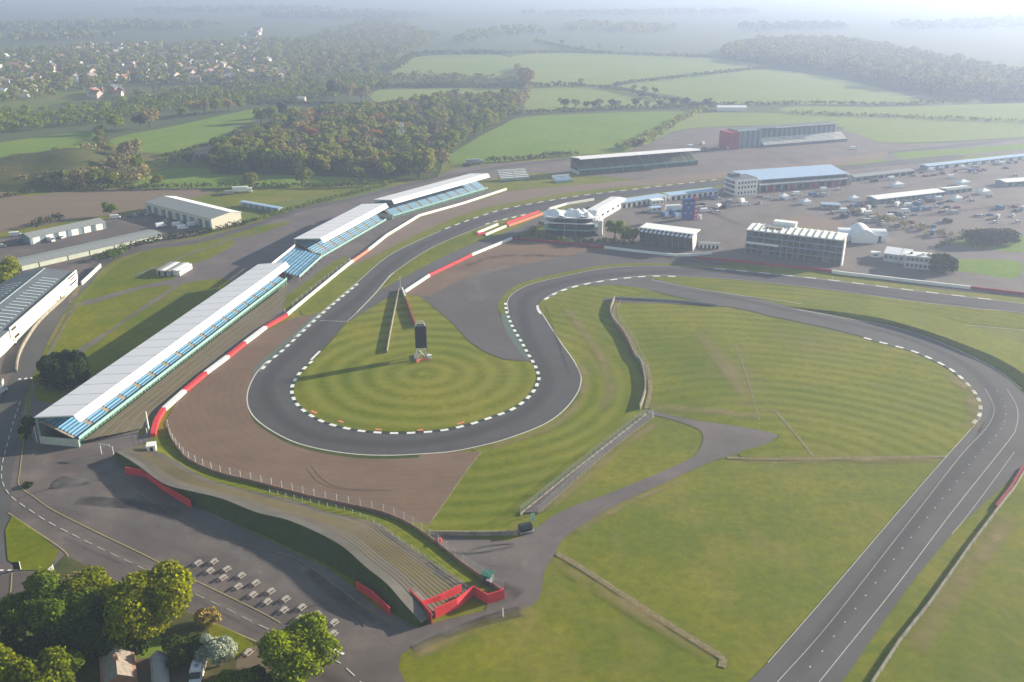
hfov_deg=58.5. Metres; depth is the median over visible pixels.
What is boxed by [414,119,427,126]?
woodland tree
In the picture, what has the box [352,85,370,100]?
field tree
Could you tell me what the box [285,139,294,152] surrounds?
woodland tree
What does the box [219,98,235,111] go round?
field tree
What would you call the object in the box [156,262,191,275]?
cabin group
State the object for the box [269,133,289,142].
woodland tree
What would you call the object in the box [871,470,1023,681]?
roadside wall
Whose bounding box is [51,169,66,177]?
field tree
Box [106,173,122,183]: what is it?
field tree
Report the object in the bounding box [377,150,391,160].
woodland tree
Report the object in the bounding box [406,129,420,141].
woodland tree
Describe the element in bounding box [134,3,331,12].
distant trees
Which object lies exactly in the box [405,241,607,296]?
gravel strip
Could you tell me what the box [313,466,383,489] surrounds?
tyre marks
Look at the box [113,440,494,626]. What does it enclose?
spectator bank
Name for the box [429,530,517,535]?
infield wall
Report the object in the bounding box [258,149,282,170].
woodland tree
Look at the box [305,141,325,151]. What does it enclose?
woodland tree
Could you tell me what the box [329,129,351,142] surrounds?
woodland tree
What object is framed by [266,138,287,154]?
woodland tree
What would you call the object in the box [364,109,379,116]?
woodland tree
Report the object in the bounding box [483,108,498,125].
woodland tree
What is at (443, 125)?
woodland tree
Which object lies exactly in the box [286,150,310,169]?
woodland tree
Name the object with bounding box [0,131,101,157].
field
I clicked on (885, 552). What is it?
track line
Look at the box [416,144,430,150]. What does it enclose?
woodland tree
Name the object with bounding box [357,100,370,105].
woodland tree
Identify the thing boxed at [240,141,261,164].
woodland tree
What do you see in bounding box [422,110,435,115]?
woodland tree
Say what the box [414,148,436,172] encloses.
woodland tree
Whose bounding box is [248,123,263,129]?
woodland tree
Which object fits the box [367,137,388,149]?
woodland tree
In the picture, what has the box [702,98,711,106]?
field tree
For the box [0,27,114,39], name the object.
distant trees
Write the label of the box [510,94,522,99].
woodland tree
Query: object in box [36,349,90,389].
evergreen clump
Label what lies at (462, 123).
woodland tree
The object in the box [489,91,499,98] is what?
woodland tree
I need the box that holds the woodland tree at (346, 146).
[329,142,349,149]
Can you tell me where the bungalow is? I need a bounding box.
[99,642,137,681]
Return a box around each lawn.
[135,634,167,658]
[207,623,252,657]
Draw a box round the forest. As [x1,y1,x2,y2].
[720,33,1023,96]
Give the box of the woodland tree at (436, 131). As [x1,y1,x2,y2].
[433,126,447,135]
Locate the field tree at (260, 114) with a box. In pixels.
[252,107,266,122]
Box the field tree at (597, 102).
[595,99,603,104]
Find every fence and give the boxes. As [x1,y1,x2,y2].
[125,467,191,507]
[166,419,502,589]
[269,489,465,586]
[292,258,349,306]
[356,581,390,615]
[520,408,646,514]
[537,409,653,513]
[615,297,715,304]
[617,300,649,377]
[875,511,997,681]
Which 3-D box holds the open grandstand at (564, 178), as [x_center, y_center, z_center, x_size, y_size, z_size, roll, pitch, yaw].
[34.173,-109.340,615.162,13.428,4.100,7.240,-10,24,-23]
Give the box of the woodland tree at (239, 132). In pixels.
[231,129,253,136]
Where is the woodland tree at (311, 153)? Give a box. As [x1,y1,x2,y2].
[308,151,320,167]
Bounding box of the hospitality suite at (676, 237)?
[638,223,700,250]
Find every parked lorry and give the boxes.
[232,186,251,192]
[466,158,482,163]
[665,204,681,210]
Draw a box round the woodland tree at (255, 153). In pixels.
[248,147,270,167]
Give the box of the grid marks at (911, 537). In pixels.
[809,391,1004,666]
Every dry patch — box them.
[418,642,436,653]
[496,367,586,444]
[561,426,652,496]
[567,312,611,387]
[606,492,654,514]
[619,599,662,626]
[676,407,728,413]
[790,457,927,460]
[953,380,978,405]
[964,528,1004,581]
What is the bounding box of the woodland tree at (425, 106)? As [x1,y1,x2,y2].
[418,104,429,117]
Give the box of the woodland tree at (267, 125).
[258,120,277,129]
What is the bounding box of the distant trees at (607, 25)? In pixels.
[564,19,678,32]
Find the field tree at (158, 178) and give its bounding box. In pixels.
[150,174,162,183]
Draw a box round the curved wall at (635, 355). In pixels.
[610,296,645,408]
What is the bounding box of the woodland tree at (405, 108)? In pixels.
[396,102,413,112]
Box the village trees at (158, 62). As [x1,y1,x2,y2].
[0,35,339,99]
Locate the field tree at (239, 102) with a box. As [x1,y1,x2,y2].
[234,98,245,110]
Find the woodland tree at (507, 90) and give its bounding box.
[499,87,511,93]
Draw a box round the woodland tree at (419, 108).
[411,106,423,112]
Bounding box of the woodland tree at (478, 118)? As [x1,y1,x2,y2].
[468,115,484,133]
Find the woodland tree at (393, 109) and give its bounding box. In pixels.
[385,105,400,114]
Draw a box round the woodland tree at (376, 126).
[369,122,382,131]
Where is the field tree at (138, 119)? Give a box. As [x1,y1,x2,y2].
[130,113,144,128]
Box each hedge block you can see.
[926,253,958,272]
[960,228,1021,245]
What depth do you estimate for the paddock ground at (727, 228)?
518.28 m
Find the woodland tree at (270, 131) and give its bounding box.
[257,128,276,134]
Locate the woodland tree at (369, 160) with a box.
[362,155,379,172]
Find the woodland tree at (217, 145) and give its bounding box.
[213,142,234,160]
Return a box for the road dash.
[1,401,360,681]
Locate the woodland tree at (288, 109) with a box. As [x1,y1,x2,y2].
[284,107,299,113]
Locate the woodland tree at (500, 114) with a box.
[491,110,503,123]
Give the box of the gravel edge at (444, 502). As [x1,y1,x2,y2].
[428,448,481,524]
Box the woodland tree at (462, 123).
[454,119,473,132]
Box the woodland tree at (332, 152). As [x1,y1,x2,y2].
[316,144,345,169]
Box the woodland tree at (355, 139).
[347,137,364,156]
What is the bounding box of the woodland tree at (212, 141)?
[208,137,228,148]
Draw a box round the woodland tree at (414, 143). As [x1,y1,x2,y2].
[409,141,420,149]
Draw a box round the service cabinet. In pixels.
[486,578,491,585]
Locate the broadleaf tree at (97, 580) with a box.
[61,565,117,607]
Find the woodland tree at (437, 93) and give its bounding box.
[431,90,443,96]
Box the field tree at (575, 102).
[570,99,579,106]
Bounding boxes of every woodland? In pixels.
[0,70,387,130]
[131,69,522,98]
[310,16,442,76]
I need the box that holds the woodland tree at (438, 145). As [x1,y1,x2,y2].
[434,140,452,161]
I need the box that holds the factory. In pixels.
[0,268,77,356]
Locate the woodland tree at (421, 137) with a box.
[410,132,428,144]
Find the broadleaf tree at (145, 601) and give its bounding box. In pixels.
[101,559,195,649]
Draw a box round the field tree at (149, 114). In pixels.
[140,107,158,127]
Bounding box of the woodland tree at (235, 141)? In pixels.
[228,135,248,145]
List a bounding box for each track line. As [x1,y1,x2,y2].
[246,305,581,455]
[293,232,436,337]
[349,201,588,319]
[357,272,393,311]
[507,266,1023,311]
[544,275,1022,312]
[656,280,1018,329]
[768,418,979,662]
[777,389,993,681]
[798,309,1020,388]
[819,391,1017,681]
[952,453,1013,533]
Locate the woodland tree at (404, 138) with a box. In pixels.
[389,134,410,143]
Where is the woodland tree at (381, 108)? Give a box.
[368,105,386,113]
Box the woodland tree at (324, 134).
[312,132,327,138]
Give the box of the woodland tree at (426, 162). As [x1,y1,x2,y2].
[414,155,435,176]
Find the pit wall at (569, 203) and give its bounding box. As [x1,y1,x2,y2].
[549,198,593,208]
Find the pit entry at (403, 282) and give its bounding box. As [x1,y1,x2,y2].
[349,201,599,320]
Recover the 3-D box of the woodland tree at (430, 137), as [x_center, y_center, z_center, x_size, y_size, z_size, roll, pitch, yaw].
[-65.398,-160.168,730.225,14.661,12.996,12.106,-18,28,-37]
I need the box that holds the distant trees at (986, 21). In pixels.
[890,14,1023,29]
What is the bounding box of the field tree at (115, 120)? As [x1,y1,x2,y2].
[105,112,123,132]
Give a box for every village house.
[1,78,9,84]
[8,62,18,67]
[20,89,29,97]
[21,65,29,72]
[56,65,64,71]
[69,74,79,82]
[81,68,95,73]
[83,72,96,81]
[86,87,99,96]
[89,90,103,98]
[92,85,102,91]
[106,72,119,80]
[107,84,117,93]
[109,62,124,66]
[111,90,123,97]
[117,74,129,82]
[120,65,134,71]
[124,60,135,64]
[134,68,150,76]
[136,75,145,82]
[166,71,180,80]
[183,66,197,72]
[183,69,195,74]
[187,75,200,82]
[195,60,207,64]
[200,69,209,76]
[205,59,217,63]
[208,75,219,82]
[218,61,226,66]
[223,68,239,73]
[252,73,262,81]
[276,68,286,74]
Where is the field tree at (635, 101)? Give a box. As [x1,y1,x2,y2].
[631,98,641,107]
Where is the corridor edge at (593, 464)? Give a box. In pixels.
[540,416,654,511]
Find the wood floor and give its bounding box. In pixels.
[210,106,524,178]
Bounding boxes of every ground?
[0,0,1023,681]
[1,556,289,681]
[26,181,497,449]
[410,285,651,531]
[435,127,1023,181]
[535,160,1023,296]
[616,302,978,460]
[655,277,1023,328]
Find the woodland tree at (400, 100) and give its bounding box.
[390,96,404,102]
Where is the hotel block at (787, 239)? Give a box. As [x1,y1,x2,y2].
[745,219,847,265]
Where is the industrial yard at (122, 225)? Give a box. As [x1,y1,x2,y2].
[0,205,205,402]
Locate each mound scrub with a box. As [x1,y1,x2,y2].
[0,163,145,184]
[19,142,151,187]
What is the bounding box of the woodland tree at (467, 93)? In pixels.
[464,91,472,98]
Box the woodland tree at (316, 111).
[306,108,318,113]
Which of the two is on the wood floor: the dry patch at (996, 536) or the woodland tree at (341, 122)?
the woodland tree at (341, 122)
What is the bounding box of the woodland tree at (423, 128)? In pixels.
[416,125,427,132]
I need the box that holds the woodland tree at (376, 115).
[372,112,382,117]
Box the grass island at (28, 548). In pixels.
[5,516,58,569]
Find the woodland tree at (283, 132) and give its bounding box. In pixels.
[274,130,291,139]
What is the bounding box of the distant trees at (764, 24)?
[737,20,847,30]
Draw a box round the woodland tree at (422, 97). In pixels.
[418,93,434,104]
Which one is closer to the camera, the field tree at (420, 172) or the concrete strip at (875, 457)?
the concrete strip at (875, 457)
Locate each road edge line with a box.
[9,513,68,556]
[18,439,280,622]
[214,623,258,642]
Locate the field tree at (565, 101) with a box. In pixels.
[557,98,569,106]
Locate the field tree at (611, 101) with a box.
[608,98,615,104]
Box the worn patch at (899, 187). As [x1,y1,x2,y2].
[798,177,978,201]
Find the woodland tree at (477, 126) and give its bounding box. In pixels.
[468,120,481,136]
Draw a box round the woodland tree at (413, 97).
[408,94,420,103]
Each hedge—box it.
[0,189,34,197]
[30,212,64,227]
[54,179,377,189]
[92,123,132,155]
[92,243,127,259]
[103,217,257,256]
[149,136,228,157]
[161,152,248,171]
[245,100,382,104]
[254,179,393,220]
[371,80,582,88]
[388,48,512,70]
[484,150,578,161]
[510,49,610,52]
[512,101,716,113]
[513,63,532,104]
[516,221,544,239]
[534,38,716,57]
[537,234,634,243]
[573,82,705,105]
[615,105,708,147]
[617,65,766,83]
[712,97,1023,105]
[790,109,1023,121]
[848,206,891,221]
[866,212,978,235]
[934,235,963,246]
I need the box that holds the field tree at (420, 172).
[414,168,426,178]
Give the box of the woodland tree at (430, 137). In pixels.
[427,133,435,142]
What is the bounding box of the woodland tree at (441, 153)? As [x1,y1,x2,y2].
[434,149,450,168]
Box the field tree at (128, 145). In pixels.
[115,138,141,154]
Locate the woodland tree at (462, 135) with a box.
[454,126,467,144]
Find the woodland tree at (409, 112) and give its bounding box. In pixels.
[404,110,415,116]
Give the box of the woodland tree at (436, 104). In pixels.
[427,101,442,110]
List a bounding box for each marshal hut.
[146,441,156,450]
[480,569,493,583]
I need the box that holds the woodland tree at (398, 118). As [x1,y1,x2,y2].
[390,114,404,122]
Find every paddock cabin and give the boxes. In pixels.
[699,241,719,248]
[820,202,839,208]
[871,251,880,257]
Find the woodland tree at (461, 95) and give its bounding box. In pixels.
[455,93,465,99]
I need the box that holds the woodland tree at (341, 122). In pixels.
[334,118,351,128]
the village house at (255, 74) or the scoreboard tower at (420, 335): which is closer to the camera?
the scoreboard tower at (420, 335)
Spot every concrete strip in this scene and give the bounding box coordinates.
[555,552,725,657]
[718,657,727,667]
[727,455,945,459]
[735,345,759,419]
[775,411,813,455]
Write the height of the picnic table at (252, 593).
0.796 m
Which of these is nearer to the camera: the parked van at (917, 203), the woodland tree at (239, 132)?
the parked van at (917, 203)
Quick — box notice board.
[12,562,20,569]
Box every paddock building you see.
[866,188,944,203]
[939,185,972,193]
[995,177,1023,186]
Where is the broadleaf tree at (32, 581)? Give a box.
[0,566,66,644]
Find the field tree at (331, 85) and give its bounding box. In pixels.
[326,80,339,97]
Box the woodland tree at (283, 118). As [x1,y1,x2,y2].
[273,115,290,126]
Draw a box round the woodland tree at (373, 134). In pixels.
[360,130,379,140]
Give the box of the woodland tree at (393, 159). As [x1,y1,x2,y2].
[379,153,399,174]
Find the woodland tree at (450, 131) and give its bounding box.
[445,128,458,134]
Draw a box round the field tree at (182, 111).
[175,106,187,117]
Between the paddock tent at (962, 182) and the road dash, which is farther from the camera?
the paddock tent at (962, 182)
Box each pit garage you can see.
[621,193,665,207]
[663,187,718,200]
[851,169,915,180]
[920,153,1023,169]
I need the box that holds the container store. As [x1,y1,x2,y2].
[240,200,282,211]
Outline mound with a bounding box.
[0,148,168,191]
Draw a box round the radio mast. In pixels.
[398,123,403,135]
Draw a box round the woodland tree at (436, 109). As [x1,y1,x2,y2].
[424,106,438,116]
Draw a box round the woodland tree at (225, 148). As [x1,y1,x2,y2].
[220,144,244,167]
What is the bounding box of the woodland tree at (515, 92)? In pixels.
[510,89,523,95]
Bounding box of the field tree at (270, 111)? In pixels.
[262,106,277,120]
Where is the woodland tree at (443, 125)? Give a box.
[434,123,448,129]
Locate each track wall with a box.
[286,188,506,315]
[386,288,399,352]
[402,287,415,323]
[404,237,511,291]
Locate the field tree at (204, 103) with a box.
[197,98,210,114]
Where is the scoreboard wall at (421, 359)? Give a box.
[416,357,430,362]
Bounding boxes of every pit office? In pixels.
[648,205,662,211]
[649,198,663,205]
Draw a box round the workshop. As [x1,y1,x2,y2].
[20,218,105,244]
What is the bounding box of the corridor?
[524,414,653,511]
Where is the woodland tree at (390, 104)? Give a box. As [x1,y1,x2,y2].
[384,101,396,106]
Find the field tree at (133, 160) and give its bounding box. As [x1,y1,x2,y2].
[129,154,145,168]
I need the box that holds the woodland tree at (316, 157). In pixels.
[311,152,330,172]
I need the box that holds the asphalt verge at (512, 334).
[501,313,530,360]
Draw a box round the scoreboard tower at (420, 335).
[414,321,431,359]
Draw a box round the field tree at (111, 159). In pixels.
[105,152,126,167]
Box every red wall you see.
[409,588,431,623]
[423,584,461,604]
[435,585,503,617]
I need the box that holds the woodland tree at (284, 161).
[278,152,294,170]
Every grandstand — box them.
[34,262,289,446]
[272,245,321,280]
[294,203,387,256]
[373,173,489,218]
[497,168,529,181]
[552,174,573,182]
[570,148,699,174]
[719,121,846,149]
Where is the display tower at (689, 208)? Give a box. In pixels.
[681,197,701,219]
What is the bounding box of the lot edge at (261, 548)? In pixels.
[113,473,404,625]
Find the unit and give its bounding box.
[9,229,161,270]
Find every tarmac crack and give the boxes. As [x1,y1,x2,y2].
[17,481,86,497]
[301,601,326,608]
[444,543,513,562]
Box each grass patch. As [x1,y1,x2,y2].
[33,355,114,402]
[42,286,171,358]
[83,279,230,360]
[84,239,235,299]
[139,412,152,434]
[223,222,289,237]
[950,237,1023,251]
[957,259,1021,278]
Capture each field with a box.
[0,89,106,115]
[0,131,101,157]
[0,188,216,231]
[110,108,263,162]
[131,168,391,187]
[192,129,247,156]
[239,182,391,222]
[371,88,520,101]
[392,54,517,77]
[448,111,687,162]
[510,53,763,85]
[523,86,680,112]
[621,70,935,103]
[636,112,1023,147]
[779,103,1023,119]
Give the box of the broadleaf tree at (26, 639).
[0,596,50,658]
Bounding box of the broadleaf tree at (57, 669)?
[10,644,75,681]
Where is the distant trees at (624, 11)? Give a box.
[521,7,759,15]
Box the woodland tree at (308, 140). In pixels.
[304,137,317,144]
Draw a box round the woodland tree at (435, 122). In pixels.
[426,118,445,130]
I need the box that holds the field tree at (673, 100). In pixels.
[669,97,678,105]
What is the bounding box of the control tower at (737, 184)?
[722,172,757,195]
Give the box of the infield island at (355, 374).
[294,292,535,430]
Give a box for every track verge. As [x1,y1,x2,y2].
[248,409,418,458]
[251,313,319,372]
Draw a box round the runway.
[888,137,1023,153]
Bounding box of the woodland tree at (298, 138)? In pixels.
[292,134,307,143]
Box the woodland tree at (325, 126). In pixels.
[318,121,336,134]
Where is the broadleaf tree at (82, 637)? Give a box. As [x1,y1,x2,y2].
[55,595,122,664]
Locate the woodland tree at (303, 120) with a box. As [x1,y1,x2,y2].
[289,118,309,132]
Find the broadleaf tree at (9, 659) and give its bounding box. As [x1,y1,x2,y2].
[0,643,31,681]
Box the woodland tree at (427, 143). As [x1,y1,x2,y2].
[420,140,434,149]
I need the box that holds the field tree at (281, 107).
[276,101,286,113]
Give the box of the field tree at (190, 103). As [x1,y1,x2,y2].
[185,100,200,115]
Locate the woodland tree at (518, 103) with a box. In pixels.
[506,97,521,113]
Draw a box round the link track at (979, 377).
[588,276,1023,681]
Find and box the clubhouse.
[542,208,602,235]
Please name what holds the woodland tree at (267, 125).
on the wood floor
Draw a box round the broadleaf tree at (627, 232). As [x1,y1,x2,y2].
[618,226,638,241]
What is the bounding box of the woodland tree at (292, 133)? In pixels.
[286,130,298,138]
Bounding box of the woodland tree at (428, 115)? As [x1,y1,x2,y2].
[425,111,439,126]
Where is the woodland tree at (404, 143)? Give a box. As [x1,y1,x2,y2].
[399,141,416,155]
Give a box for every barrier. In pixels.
[150,313,287,436]
[477,223,497,232]
[485,225,506,235]
[506,210,539,223]
[508,212,542,226]
[994,465,1023,507]
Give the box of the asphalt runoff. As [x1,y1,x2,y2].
[404,240,730,361]
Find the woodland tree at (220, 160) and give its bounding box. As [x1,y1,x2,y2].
[207,155,227,170]
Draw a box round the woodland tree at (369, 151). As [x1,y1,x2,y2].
[356,147,377,168]
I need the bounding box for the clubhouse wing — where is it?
[587,197,625,218]
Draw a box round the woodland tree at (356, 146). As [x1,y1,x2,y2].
[350,141,371,161]
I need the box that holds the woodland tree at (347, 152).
[339,148,353,161]
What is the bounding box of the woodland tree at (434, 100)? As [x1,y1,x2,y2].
[428,98,445,106]
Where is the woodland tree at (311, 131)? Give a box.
[304,126,321,137]
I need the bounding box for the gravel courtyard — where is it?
[780,216,843,231]
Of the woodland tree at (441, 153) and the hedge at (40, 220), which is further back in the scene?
the woodland tree at (441, 153)
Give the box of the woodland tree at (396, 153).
[387,149,404,170]
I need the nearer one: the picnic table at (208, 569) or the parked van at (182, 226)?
the picnic table at (208, 569)
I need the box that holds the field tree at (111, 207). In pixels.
[101,202,117,213]
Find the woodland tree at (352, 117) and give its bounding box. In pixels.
[347,112,365,124]
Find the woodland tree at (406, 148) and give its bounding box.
[396,144,413,151]
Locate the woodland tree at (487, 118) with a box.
[479,113,491,131]
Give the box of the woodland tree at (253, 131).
[246,128,259,136]
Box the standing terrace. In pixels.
[83,283,288,440]
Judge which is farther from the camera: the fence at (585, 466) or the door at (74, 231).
the door at (74, 231)
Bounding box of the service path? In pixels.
[431,409,778,618]
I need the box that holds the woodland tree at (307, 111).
[299,108,313,114]
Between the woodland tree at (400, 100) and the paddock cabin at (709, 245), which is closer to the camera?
the paddock cabin at (709, 245)
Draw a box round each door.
[32,236,40,243]
[58,231,66,236]
[71,228,78,235]
[84,226,90,232]
[96,223,102,229]
[175,213,179,220]
[197,218,202,226]
[205,220,209,228]
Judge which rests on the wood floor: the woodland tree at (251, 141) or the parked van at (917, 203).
the woodland tree at (251, 141)
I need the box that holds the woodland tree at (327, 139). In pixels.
[312,133,335,144]
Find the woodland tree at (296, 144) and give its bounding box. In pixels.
[286,141,305,150]
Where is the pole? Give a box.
[145,412,149,430]
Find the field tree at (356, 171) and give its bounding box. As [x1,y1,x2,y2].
[351,166,368,180]
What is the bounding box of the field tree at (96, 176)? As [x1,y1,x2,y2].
[85,168,103,184]
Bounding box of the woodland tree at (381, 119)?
[372,114,386,122]
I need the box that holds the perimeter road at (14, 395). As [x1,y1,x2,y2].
[0,157,570,564]
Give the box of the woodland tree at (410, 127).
[402,123,419,134]
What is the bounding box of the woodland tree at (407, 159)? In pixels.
[397,150,418,174]
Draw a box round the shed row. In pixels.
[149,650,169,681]
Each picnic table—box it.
[192,559,202,565]
[204,567,214,573]
[208,558,218,564]
[218,574,227,580]
[221,565,231,572]
[233,583,243,589]
[235,572,245,577]
[242,648,253,655]
[247,591,257,597]
[250,579,259,586]
[261,598,272,604]
[265,587,275,594]
[278,606,288,612]
[280,595,290,602]
[296,603,306,610]
[329,618,339,625]
[330,629,338,635]
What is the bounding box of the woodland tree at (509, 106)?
[500,100,519,117]
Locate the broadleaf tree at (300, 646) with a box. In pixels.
[257,611,342,681]
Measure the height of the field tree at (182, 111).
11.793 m
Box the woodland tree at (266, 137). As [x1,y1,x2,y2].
[248,133,270,145]
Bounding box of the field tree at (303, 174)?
[295,167,314,182]
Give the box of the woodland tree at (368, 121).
[356,116,375,126]
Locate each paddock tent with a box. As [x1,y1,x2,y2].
[778,193,788,199]
[800,198,810,204]
[848,195,859,201]
[890,181,903,187]
[950,195,962,201]
[955,179,969,185]
[976,188,990,194]
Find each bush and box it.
[32,373,42,381]
[119,625,153,655]
[160,633,204,670]
[213,667,258,681]
[249,664,276,681]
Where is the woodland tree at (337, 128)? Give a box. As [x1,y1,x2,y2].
[326,125,348,133]
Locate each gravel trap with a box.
[165,314,479,523]
[348,152,887,267]
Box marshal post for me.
[517,513,534,535]
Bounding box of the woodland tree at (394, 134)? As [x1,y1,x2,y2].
[391,130,405,138]
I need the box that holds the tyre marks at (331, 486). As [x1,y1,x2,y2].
[307,467,367,490]
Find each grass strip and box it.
[300,185,646,314]
[362,231,477,307]
[498,263,674,313]
[850,158,882,163]
[893,143,1023,158]
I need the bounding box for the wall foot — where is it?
[612,304,652,407]
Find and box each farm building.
[297,96,305,100]
[715,105,746,110]
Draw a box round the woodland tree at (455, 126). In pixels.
[453,123,468,134]
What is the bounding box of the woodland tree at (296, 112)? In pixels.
[288,110,302,124]
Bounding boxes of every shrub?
[22,481,33,487]
[60,570,77,581]
[193,606,221,627]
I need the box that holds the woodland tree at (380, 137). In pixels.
[373,133,393,149]
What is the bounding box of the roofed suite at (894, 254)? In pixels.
[883,246,912,263]
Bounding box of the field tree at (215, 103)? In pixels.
[209,98,222,113]
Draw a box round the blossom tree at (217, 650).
[194,633,239,667]
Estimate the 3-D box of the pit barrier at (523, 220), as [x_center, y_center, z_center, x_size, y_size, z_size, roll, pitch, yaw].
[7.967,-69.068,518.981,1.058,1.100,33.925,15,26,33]
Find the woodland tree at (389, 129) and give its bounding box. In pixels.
[383,125,407,138]
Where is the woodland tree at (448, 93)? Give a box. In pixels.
[444,90,453,98]
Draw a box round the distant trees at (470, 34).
[452,23,546,41]
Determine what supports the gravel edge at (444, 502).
on the mown ground at (498, 486)
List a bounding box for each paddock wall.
[512,237,711,255]
[697,256,1023,294]
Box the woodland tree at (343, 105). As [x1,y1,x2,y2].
[333,103,350,109]
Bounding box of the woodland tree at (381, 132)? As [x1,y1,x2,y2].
[367,129,383,134]
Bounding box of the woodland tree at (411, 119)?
[402,117,414,122]
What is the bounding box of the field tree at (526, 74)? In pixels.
[519,68,534,79]
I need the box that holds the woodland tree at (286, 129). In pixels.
[281,127,295,131]
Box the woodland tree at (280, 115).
[273,113,289,120]
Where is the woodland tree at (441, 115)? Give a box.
[435,111,449,120]
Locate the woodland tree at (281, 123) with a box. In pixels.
[272,121,284,126]
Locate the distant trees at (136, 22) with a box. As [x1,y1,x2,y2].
[0,17,220,30]
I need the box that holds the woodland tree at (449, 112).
[439,108,452,118]
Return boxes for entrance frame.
[99,444,113,454]
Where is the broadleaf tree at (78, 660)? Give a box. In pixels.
[45,645,85,670]
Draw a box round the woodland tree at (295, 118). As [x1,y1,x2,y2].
[290,114,310,124]
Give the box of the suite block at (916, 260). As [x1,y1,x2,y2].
[904,251,931,269]
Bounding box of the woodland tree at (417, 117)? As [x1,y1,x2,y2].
[409,112,424,121]
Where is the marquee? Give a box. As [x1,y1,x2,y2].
[835,222,887,243]
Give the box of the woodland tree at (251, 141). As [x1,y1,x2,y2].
[242,138,265,147]
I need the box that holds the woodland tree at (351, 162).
[343,156,362,170]
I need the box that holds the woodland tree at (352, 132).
[342,128,359,138]
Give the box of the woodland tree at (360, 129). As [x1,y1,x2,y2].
[356,126,369,136]
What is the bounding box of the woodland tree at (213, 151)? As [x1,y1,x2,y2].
[208,147,218,154]
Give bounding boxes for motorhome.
[189,657,207,681]
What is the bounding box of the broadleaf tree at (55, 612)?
[23,577,98,638]
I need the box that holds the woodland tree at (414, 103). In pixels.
[403,100,419,105]
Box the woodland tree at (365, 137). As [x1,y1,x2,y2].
[355,133,370,140]
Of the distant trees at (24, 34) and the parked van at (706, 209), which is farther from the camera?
the distant trees at (24, 34)
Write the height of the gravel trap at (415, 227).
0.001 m
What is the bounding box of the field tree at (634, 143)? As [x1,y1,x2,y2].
[630,140,638,149]
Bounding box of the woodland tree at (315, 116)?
[311,113,322,121]
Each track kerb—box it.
[258,284,357,371]
[290,303,540,433]
[440,179,715,230]
[487,213,528,223]
[544,276,675,299]
[714,268,990,299]
[864,337,982,423]
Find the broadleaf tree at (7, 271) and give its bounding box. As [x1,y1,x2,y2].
[0,255,21,283]
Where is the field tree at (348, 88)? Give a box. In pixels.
[338,82,356,100]
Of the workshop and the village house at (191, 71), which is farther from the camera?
the village house at (191, 71)
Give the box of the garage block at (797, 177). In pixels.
[733,164,851,191]
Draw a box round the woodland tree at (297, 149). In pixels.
[286,146,300,167]
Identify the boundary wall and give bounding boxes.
[15,295,65,371]
[81,263,100,285]
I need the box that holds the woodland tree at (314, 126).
[303,124,319,131]
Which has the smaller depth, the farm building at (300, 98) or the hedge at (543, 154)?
the hedge at (543, 154)
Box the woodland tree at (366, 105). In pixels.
[361,102,375,109]
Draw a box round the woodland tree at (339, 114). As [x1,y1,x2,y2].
[334,112,349,121]
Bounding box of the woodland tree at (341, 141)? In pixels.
[337,138,353,143]
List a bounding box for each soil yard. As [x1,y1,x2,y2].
[136,652,190,681]
[236,646,279,680]
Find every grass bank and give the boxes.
[282,257,347,312]
[777,299,1023,386]
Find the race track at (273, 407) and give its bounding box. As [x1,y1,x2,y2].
[248,155,1023,454]
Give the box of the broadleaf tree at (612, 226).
[605,220,624,236]
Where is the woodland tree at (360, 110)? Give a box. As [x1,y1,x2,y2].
[355,108,365,114]
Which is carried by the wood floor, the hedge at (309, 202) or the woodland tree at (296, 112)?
the woodland tree at (296, 112)
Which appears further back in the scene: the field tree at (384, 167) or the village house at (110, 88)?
the village house at (110, 88)
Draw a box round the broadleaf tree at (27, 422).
[17,415,35,439]
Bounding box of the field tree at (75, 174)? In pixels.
[66,167,86,179]
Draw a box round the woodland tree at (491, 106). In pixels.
[488,103,500,109]
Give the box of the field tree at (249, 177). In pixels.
[240,172,258,186]
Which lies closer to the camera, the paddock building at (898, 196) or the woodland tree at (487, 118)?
the paddock building at (898, 196)
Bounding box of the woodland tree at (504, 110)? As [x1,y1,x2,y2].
[493,107,507,121]
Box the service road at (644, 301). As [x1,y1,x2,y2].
[602,298,726,305]
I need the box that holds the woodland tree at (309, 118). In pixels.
[297,112,314,124]
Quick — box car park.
[0,440,506,681]
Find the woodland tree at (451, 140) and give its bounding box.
[442,132,459,152]
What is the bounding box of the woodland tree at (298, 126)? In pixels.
[291,121,308,133]
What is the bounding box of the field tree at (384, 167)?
[377,161,394,179]
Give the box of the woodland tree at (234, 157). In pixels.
[225,149,247,170]
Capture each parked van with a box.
[0,385,7,392]
[9,231,20,236]
[47,236,55,241]
[109,214,120,218]
[155,222,166,227]
[171,221,182,226]
[177,224,187,229]
[186,221,197,226]
[224,190,233,194]
[662,211,669,216]
[672,212,679,216]
[700,207,709,212]
[709,195,717,199]
[723,203,729,208]
[726,199,733,203]
[740,201,749,205]
[792,191,801,194]
[808,192,817,195]
[818,192,826,196]
[819,187,828,190]
[839,207,848,212]
[839,213,848,217]
[850,203,859,206]
[862,218,872,222]
[864,210,873,214]
[870,178,878,182]
[887,176,895,179]
[899,208,909,212]
[903,202,913,206]
[910,206,919,210]
[913,201,921,205]
[922,206,931,210]
[926,198,935,202]
[930,229,935,234]
[934,196,943,199]
[942,217,952,222]
[947,174,955,177]
[949,209,958,213]
[994,204,1004,209]
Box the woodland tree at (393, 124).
[382,122,401,131]
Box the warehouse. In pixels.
[144,196,241,228]
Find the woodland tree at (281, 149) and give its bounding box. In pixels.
[271,146,286,164]

